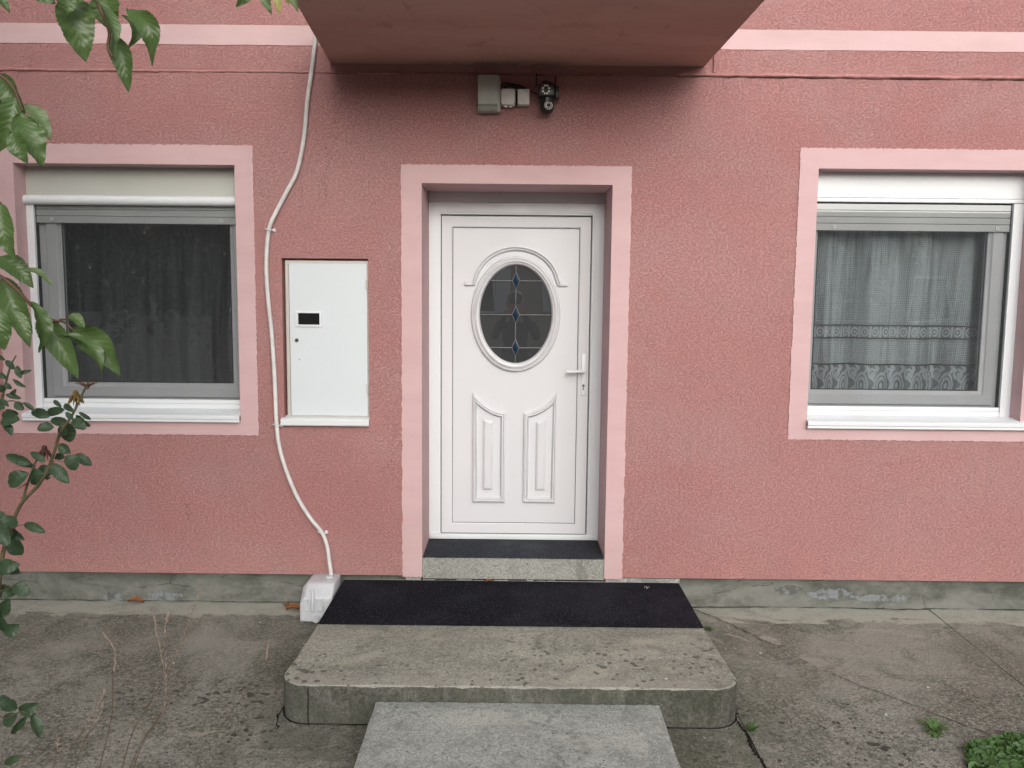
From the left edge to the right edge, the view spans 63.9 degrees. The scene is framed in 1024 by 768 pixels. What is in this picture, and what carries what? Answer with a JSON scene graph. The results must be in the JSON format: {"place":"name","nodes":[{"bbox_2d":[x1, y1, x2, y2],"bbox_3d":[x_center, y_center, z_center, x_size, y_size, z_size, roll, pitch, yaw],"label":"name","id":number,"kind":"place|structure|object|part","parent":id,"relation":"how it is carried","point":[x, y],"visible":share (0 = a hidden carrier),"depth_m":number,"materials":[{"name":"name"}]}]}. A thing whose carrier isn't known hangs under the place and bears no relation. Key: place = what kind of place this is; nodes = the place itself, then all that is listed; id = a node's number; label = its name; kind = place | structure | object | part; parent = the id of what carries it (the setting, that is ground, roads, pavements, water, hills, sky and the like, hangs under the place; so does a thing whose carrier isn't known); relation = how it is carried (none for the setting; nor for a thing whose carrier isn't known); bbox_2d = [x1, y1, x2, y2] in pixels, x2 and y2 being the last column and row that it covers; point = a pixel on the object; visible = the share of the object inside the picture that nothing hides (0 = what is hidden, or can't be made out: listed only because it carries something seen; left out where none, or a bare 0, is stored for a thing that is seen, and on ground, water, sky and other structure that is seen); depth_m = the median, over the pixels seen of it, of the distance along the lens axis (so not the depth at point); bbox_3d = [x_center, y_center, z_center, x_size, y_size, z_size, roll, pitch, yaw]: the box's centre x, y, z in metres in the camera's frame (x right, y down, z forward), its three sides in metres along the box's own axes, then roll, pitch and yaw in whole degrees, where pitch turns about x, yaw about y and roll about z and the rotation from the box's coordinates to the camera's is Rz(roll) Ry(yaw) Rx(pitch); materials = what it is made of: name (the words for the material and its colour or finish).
{"place":"outdoors","nodes":[
{"label":"outdoors","id":0,"kind":"place"},
{"bbox_2d":[65,685,107,767],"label":"dry stalk","id":1,"kind":"object","parent":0,"point":[101,697],"visible":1,"depth_m":2.00,"materials":[{"name":"plant"}]},
{"bbox_2d":[75,702,103,767],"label":"dry stalk","id":2,"kind":"object","parent":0,"point":[102,707],"visible":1,"depth_m":1.98,"materials":[{"name":"plant"}]},
{"bbox_2d":[99,632,115,767],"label":"dry stalk","id":3,"kind":"object","parent":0,"point":[114,651],"visible":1,"depth_m":2.01,"materials":[{"name":"plant"}]},
{"bbox_2d":[130,612,167,767],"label":"dry stalk","id":4,"kind":"object","parent":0,"point":[162,660],"visible":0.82,"depth_m":1.96,"materials":[{"name":"plant"}]},
{"bbox_2d":[133,610,169,767],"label":"dry stalk","id":5,"kind":"object","parent":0,"point":[168,614],"visible":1,"depth_m":1.95,"materials":[{"name":"plant"}]},
{"bbox_2d":[122,589,203,767],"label":"dry stalk","id":6,"kind":"object","parent":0,"point":[201,591],"visible":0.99,"depth_m":1.98,"materials":[{"name":"plant"}]},
{"bbox_2d":[0,599,1023,767],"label":"yard paving","id":7,"kind":"structure","parent":0,"point":[828,687],"depth_m":3.76,"materials":[{"name":"concrete"}]},
{"bbox_2d":[0,355,97,765],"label":"rose bush","id":8,"kind":"object","parent":7,"relation":"on","point":[11,537],"visible":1,"depth_m":1.40,"materials":[{"name":"green plant"}]},
{"bbox_2d":[128,596,143,602],"bbox_3d":[-2.134,1.228,4.651,0.062,0.030,0.064,6,8,42],"label":"dead leaf","id":9,"kind":"object","parent":7,"relation":"on","point":[137,598],"visible":1,"depth_m":4.66,"materials":[{"name":"orange plant"}]},
{"bbox_2d":[195,644,268,767],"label":"dry stalk","id":10,"kind":"object","parent":7,"relation":"on","point":[239,701],"visible":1,"depth_m":1.99,"materials":[{"name":"plant"}]},
{"bbox_2d":[286,603,299,609],"bbox_3d":[-1.210,1.250,4.570,0.074,0.036,0.076,5,7,37],"label":"dead leaf","id":11,"kind":"object","parent":7,"relation":"on","point":[294,605],"visible":0.76,"depth_m":4.58,"materials":[{"name":"orange plant"}]},
{"bbox_2d":[300,574,340,622],"bbox_3d":[-1.052,1.169,4.498,0.178,0.209,0.246,1,6,0],"label":"plastic canister","id":12,"kind":"object","parent":7,"relation":"on","point":[319,591],"visible":0.93,"depth_m":4.41,"materials":[{"name":"white plastic"}]},
{"bbox_2d":[281,579,738,728],"bbox_3d":[-0.007,1.297,4.040,1.970,0.232,1.280,1,6,0],"label":"entrance step","id":13,"kind":"object","parent":7,"relation":"on","point":[343,675],"visible":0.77,"depth_m":3.55,"materials":[{"name":"concrete"}]},
{"bbox_2d":[318,580,702,627],"bbox_3d":[-0.005,1.150,4.324,1.887,0.014,0.610,1,6,0],"label":"door mat","id":14,"kind":"object","parent":13,"relation":"on","point":[500,603],"depth_m":4.28,"materials":[{"name":"black carpet"}]},
{"bbox_2d":[354,702,679,767],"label":"walk slab","id":15,"kind":"structure","parent":7,"relation":"on","point":[454,735],"depth_m":3.13,"materials":[{"name":"concrete"}]},
{"bbox_2d":[744,719,760,731],"bbox_3d":[0.997,1.420,3.399,0.086,0.035,0.089,4,7,31],"label":"weed","id":16,"kind":"object","parent":7,"relation":"on","point":[751,726],"visible":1,"depth_m":3.41,"materials":[{"name":"green plant"}]},
{"bbox_2d":[916,715,950,737],"bbox_3d":[1.769,1.434,3.415,0.138,0.046,0.142,1,6,0],"label":"weed","id":17,"kind":"object","parent":7,"relation":"on","point":[935,728],"visible":1,"depth_m":3.42,"materials":[{"name":"green plant"}]},
{"bbox_2d":[963,730,1023,767],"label":"ground cover","id":18,"kind":"object","parent":7,"relation":"on","point":[1005,749],"visible":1,"depth_m":3.23,"materials":[{"name":"green plant"}]},
{"label":"ground","id":19,"kind":"structure","parent":0,"visible":0},
{"bbox_2d":[0,0,297,380],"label":"cherry tree","id":20,"kind":"object","parent":19,"relation":"on","point":[22,134],"visible":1,"depth_m":1.08,"materials":[{"name":"green plant"}]},
{"bbox_2d":[0,0,1023,609],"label":"house","id":21,"kind":"structure","parent":19,"relation":"on","point":[710,302],"depth_m":4.54,"materials":[{"name":"pink paint"}]},
{"bbox_2d":[21,166,240,422],"bbox_3d":[-2.051,-0.473,4.640,1.279,1.550,0.392,1,6,0],"label":"window","id":22,"kind":"structure","parent":21,"relation":"in","point":[55,196],"depth_m":4.55,"materials":[{"name":"plastic"}]},
{"bbox_2d":[264,35,332,574],"bbox_3d":[-1.162,-0.378,4.440,0.366,2.984,0.096,1,6,0],"label":"corrugated conduit","id":23,"kind":"object","parent":21,"relation":"attached to","point":[269,229],"visible":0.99,"depth_m":4.46,"materials":[{"name":"white plastic"}]},
{"bbox_2d":[281,260,369,425],"bbox_3d":[-1.027,-0.223,4.516,0.486,0.906,0.085,1,6,0],"label":"meter cabinet","id":24,"kind":"object","parent":21,"relation":"attached to","point":[327,327],"visible":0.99,"depth_m":4.51,"materials":[{"name":"white metal"}]},
{"bbox_3d":[-1.008,-0.241,4.526,0.426,0.836,0.043,1,6,0],"label":"cabinet door","id":25,"kind":"part","parent":24,"relation":"part of","materials":[{"name":"white metal"}]},
{"bbox_2d":[478,75,500,113],"bbox_3d":[-0.120,-1.536,4.329,0.119,0.198,0.073,1,6,0],"label":"junction box","id":26,"kind":"object","parent":21,"relation":"attached to","point":[489,94],"visible":1,"depth_m":4.30,"materials":[{"name":"grey plastic"}]},
{"bbox_2d":[501,89,514,107],"bbox_3d":[-0.021,-1.512,4.341,0.076,0.090,0.052,1,6,0],"label":"junction box","id":27,"kind":"object","parent":21,"relation":"attached to","point":[507,97],"visible":1,"depth_m":4.32,"materials":[{"name":"white plastic"}]},
{"bbox_2d":[501,82,537,105],"bbox_3d":[0.043,-1.534,4.342,0.223,0.122,0.022,1,6,2],"label":"power cable","id":28,"kind":"object","parent":27,"relation":"attached to","point":[516,86],"visible":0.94,"depth_m":4.34,"materials":[{"name":"black plastic"}]},
{"bbox_2d":[423,539,603,558],"bbox_3d":[0.008,0.962,4.793,1.017,0.006,0.351,1,6,0],"label":"threshold mat","id":29,"kind":"object","parent":21,"relation":"on","point":[513,548],"visible":1,"depth_m":4.78,"materials":[{"name":"rubber"}]},
{"bbox_2d":[441,215,591,534],"bbox_3d":[0.017,-0.035,4.868,0.879,1.898,0.121,1,6,0],"label":"door","id":30,"kind":"structure","parent":21,"relation":"in","point":[515,290],"depth_m":4.88,"materials":[{"name":"plastic"}]},
{"bbox_2d":[517,89,529,106],"bbox_3d":[0.061,-1.514,4.339,0.064,0.080,0.056,1,6,0],"label":"junction box","id":31,"kind":"object","parent":21,"relation":"attached to","point":[523,97],"visible":1,"depth_m":4.31,"materials":[{"name":"white plastic"}]},
{"bbox_2d":[535,73,558,114],"bbox_3d":[0.184,-1.524,4.309,0.126,0.215,0.112,1,6,0],"label":"security camera","id":32,"kind":"object","parent":21,"relation":"attached to","point":[548,93],"visible":1,"depth_m":4.27,"materials":[{"name":"black plastic"}]},
{"bbox_2d":[806,172,1023,429],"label":"window","id":33,"kind":"structure","parent":21,"relation":"in","point":[992,204],"depth_m":4.64,"materials":[{"name":"plastic"}]}
]}

